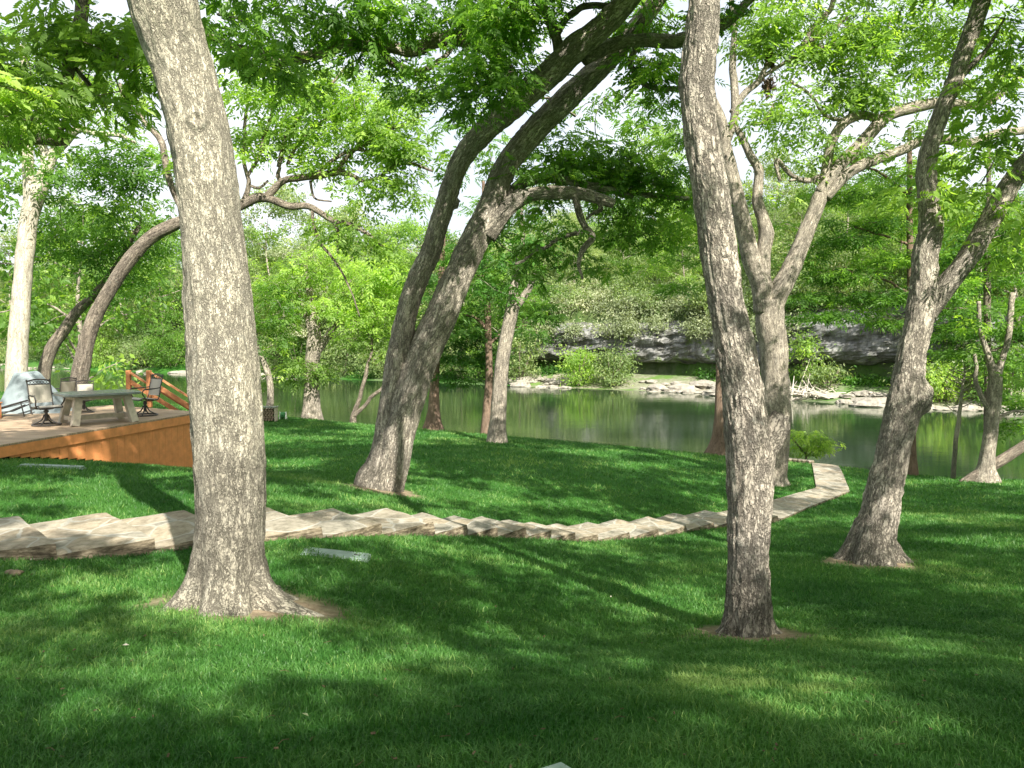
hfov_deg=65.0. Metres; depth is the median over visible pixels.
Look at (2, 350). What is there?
riverbank woodland
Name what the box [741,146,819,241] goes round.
tree
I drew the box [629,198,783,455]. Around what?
cypress tree
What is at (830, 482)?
path
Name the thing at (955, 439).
bare sapling
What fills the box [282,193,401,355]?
tree
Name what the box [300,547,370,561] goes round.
valve box
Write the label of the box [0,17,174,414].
sycamore tree
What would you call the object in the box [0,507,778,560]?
flagstone path
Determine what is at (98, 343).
bank bush
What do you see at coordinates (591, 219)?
tree
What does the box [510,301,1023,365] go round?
cliff
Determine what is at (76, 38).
pecan tree
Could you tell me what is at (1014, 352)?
bank bush
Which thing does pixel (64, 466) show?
valve box
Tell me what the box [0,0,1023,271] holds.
sky
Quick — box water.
[0,368,1023,479]
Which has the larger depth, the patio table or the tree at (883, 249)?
the tree at (883, 249)
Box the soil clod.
[4,569,23,576]
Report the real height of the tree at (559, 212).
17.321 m
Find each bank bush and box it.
[69,336,125,367]
[108,333,163,368]
[135,320,185,369]
[259,331,303,372]
[273,327,327,372]
[305,323,371,377]
[347,336,389,378]
[440,337,484,379]
[464,341,530,383]
[484,323,553,381]
[554,344,602,386]
[580,338,642,387]
[788,325,835,384]
[799,356,860,390]
[879,363,961,395]
[925,353,974,403]
[943,338,1011,399]
[951,340,1023,404]
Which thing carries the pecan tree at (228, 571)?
on the ground at (660, 373)
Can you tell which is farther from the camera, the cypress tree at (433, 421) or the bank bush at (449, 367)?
the bank bush at (449, 367)
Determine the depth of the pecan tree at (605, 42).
15.90 m
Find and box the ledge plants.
[533,361,890,387]
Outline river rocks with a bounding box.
[0,363,1019,413]
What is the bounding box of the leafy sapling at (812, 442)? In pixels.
[789,430,845,458]
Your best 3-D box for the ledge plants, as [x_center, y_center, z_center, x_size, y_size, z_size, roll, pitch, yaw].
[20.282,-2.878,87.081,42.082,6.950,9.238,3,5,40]
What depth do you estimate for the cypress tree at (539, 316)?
33.79 m
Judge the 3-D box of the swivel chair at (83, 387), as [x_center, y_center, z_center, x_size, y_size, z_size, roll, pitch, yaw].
[-10.815,0.315,20.299,0.508,0.805,0.531,-1,4,-20]
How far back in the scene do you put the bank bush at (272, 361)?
113.88 m
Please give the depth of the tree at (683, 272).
95.10 m
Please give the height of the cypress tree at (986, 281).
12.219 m
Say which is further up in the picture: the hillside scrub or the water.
the hillside scrub
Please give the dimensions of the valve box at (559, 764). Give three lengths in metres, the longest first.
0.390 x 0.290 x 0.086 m
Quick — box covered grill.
[0,371,71,413]
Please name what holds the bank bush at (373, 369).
on the ground at (660, 373)
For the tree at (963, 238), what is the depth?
67.03 m
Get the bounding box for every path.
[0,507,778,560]
[772,463,849,520]
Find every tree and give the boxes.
[0,0,208,168]
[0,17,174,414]
[0,148,76,344]
[0,196,180,389]
[0,221,62,339]
[11,236,106,359]
[32,190,147,326]
[37,194,181,381]
[63,228,173,341]
[69,57,470,406]
[114,212,184,347]
[123,0,759,491]
[126,0,324,616]
[240,176,326,338]
[243,220,296,322]
[250,240,375,419]
[252,276,311,408]
[261,240,360,360]
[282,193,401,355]
[309,251,435,422]
[310,215,431,357]
[357,217,469,327]
[392,236,524,430]
[411,232,506,373]
[421,181,569,434]
[437,204,576,442]
[456,263,553,355]
[507,172,584,276]
[543,211,610,290]
[566,197,643,253]
[588,202,651,279]
[613,122,689,241]
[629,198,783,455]
[640,200,702,285]
[678,0,789,637]
[716,0,1023,486]
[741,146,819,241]
[752,190,846,276]
[771,128,955,475]
[794,153,889,263]
[833,0,1023,566]
[857,147,985,291]
[859,185,943,285]
[894,198,1023,388]
[897,148,1023,443]
[927,292,1023,482]
[932,186,1023,388]
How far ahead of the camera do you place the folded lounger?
19.19 m
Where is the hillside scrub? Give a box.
[481,260,1011,341]
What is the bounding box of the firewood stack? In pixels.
[263,406,278,420]
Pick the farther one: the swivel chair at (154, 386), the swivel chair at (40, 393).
the swivel chair at (154, 386)
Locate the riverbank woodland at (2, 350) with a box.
[0,218,513,370]
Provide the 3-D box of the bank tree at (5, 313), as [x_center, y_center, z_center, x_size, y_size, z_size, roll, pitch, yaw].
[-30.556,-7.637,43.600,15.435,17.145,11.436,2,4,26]
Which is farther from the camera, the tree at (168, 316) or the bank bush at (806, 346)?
the tree at (168, 316)
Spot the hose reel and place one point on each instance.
(282, 414)
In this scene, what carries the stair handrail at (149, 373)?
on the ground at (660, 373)
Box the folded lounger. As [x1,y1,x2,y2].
[1,400,32,416]
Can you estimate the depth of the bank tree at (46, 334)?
50.83 m
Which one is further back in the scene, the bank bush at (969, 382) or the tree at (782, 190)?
the tree at (782, 190)
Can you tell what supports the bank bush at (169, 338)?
on the ground at (660, 373)
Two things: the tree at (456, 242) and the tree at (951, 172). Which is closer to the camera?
the tree at (951, 172)
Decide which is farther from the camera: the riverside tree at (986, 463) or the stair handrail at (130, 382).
the riverside tree at (986, 463)
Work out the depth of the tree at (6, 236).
143.85 m
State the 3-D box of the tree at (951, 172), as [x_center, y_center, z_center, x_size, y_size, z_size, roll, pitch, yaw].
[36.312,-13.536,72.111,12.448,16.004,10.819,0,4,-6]
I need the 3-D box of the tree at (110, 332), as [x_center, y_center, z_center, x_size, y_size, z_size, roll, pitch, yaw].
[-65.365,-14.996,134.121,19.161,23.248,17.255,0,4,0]
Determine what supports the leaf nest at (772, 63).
hanging from the pecan tree at (829, 181)
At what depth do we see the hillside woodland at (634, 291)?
95.95 m
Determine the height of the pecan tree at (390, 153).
11.890 m
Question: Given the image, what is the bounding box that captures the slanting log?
[959,440,1023,481]
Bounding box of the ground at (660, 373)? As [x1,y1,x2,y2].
[0,221,1023,767]
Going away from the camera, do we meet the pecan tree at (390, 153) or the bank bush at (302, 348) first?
the pecan tree at (390, 153)
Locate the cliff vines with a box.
[525,304,904,346]
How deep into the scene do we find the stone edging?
29.66 m
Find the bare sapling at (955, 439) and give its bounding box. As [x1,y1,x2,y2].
[944,358,980,478]
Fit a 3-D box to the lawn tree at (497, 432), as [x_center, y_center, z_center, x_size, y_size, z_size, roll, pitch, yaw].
[-0.109,-2.169,29.015,5.233,9.117,3.476,0,4,0]
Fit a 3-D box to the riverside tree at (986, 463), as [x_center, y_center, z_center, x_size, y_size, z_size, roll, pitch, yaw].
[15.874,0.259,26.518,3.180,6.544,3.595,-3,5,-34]
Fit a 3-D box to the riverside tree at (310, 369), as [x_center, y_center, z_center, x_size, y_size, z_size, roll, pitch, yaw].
[-9.297,-2.337,37.622,6.437,8.706,4.205,-1,4,-15]
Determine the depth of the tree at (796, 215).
81.89 m
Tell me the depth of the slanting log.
26.65 m
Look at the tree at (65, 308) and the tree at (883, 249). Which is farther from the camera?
the tree at (65, 308)
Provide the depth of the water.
58.16 m
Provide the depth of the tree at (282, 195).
118.71 m
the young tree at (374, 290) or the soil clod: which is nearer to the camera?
the soil clod
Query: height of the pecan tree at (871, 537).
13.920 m
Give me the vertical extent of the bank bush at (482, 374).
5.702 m
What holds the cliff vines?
on the cliff
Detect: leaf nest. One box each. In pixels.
[760,73,777,100]
[763,48,778,68]
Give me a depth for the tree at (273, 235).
119.67 m
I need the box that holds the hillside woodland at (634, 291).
[470,176,1023,320]
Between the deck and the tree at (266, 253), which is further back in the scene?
the tree at (266, 253)
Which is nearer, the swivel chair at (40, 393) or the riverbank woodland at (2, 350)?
the swivel chair at (40, 393)
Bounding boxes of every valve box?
[20,463,85,469]
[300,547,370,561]
[543,762,570,767]
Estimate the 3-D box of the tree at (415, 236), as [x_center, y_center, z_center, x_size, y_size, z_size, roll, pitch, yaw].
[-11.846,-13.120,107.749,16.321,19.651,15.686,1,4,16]
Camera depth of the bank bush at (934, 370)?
67.05 m
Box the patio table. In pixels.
[53,389,140,425]
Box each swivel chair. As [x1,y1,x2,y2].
[26,379,64,426]
[55,377,76,407]
[76,380,94,412]
[130,374,163,416]
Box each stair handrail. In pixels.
[125,370,188,409]
[146,370,188,408]
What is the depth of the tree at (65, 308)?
137.89 m
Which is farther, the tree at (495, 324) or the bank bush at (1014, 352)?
the tree at (495, 324)
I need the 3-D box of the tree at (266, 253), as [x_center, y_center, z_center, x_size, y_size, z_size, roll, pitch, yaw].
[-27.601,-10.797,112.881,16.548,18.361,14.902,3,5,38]
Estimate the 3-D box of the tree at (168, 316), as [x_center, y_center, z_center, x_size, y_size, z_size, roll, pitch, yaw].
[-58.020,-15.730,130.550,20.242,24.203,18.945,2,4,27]
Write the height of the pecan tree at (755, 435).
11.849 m
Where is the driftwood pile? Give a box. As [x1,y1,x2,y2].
[789,359,852,400]
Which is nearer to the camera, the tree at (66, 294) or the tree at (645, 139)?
the tree at (645, 139)
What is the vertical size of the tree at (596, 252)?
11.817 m
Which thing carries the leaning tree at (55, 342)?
on the ground at (660, 373)
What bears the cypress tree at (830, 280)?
on the ground at (660, 373)
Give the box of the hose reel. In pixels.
[279,412,286,418]
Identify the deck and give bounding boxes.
[0,405,192,467]
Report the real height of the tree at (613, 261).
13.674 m
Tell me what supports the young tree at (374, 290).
on the ground at (660, 373)
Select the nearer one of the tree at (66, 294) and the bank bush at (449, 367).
the bank bush at (449, 367)
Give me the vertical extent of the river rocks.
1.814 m
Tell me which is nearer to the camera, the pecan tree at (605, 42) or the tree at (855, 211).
the pecan tree at (605, 42)
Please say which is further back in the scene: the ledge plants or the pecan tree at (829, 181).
the ledge plants
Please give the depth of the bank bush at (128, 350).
127.23 m
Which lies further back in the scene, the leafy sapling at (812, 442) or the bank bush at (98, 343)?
the bank bush at (98, 343)
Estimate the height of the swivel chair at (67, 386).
0.855 m
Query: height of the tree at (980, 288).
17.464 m
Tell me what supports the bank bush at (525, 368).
on the ground at (660, 373)
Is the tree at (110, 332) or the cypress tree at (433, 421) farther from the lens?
the tree at (110, 332)
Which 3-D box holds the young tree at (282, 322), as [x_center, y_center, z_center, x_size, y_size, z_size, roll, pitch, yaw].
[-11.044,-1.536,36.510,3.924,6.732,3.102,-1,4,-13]
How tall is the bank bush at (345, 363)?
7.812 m
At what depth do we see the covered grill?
20.10 m
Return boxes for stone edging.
[789,458,813,463]
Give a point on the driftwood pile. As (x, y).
(804, 393)
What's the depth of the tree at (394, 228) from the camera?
106.22 m
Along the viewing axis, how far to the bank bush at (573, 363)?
89.83 m
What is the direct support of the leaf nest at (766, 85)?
hanging from the pecan tree at (829, 181)
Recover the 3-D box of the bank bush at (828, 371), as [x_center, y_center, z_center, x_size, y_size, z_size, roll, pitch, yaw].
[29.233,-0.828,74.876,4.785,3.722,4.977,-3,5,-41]
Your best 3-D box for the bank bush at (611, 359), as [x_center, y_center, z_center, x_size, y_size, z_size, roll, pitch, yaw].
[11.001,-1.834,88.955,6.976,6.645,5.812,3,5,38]
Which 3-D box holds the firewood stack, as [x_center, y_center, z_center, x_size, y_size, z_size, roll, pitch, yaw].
[-11.000,1.314,35.763,1.100,0.660,0.500,0,4,0]
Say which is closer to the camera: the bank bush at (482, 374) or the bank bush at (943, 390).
the bank bush at (943, 390)

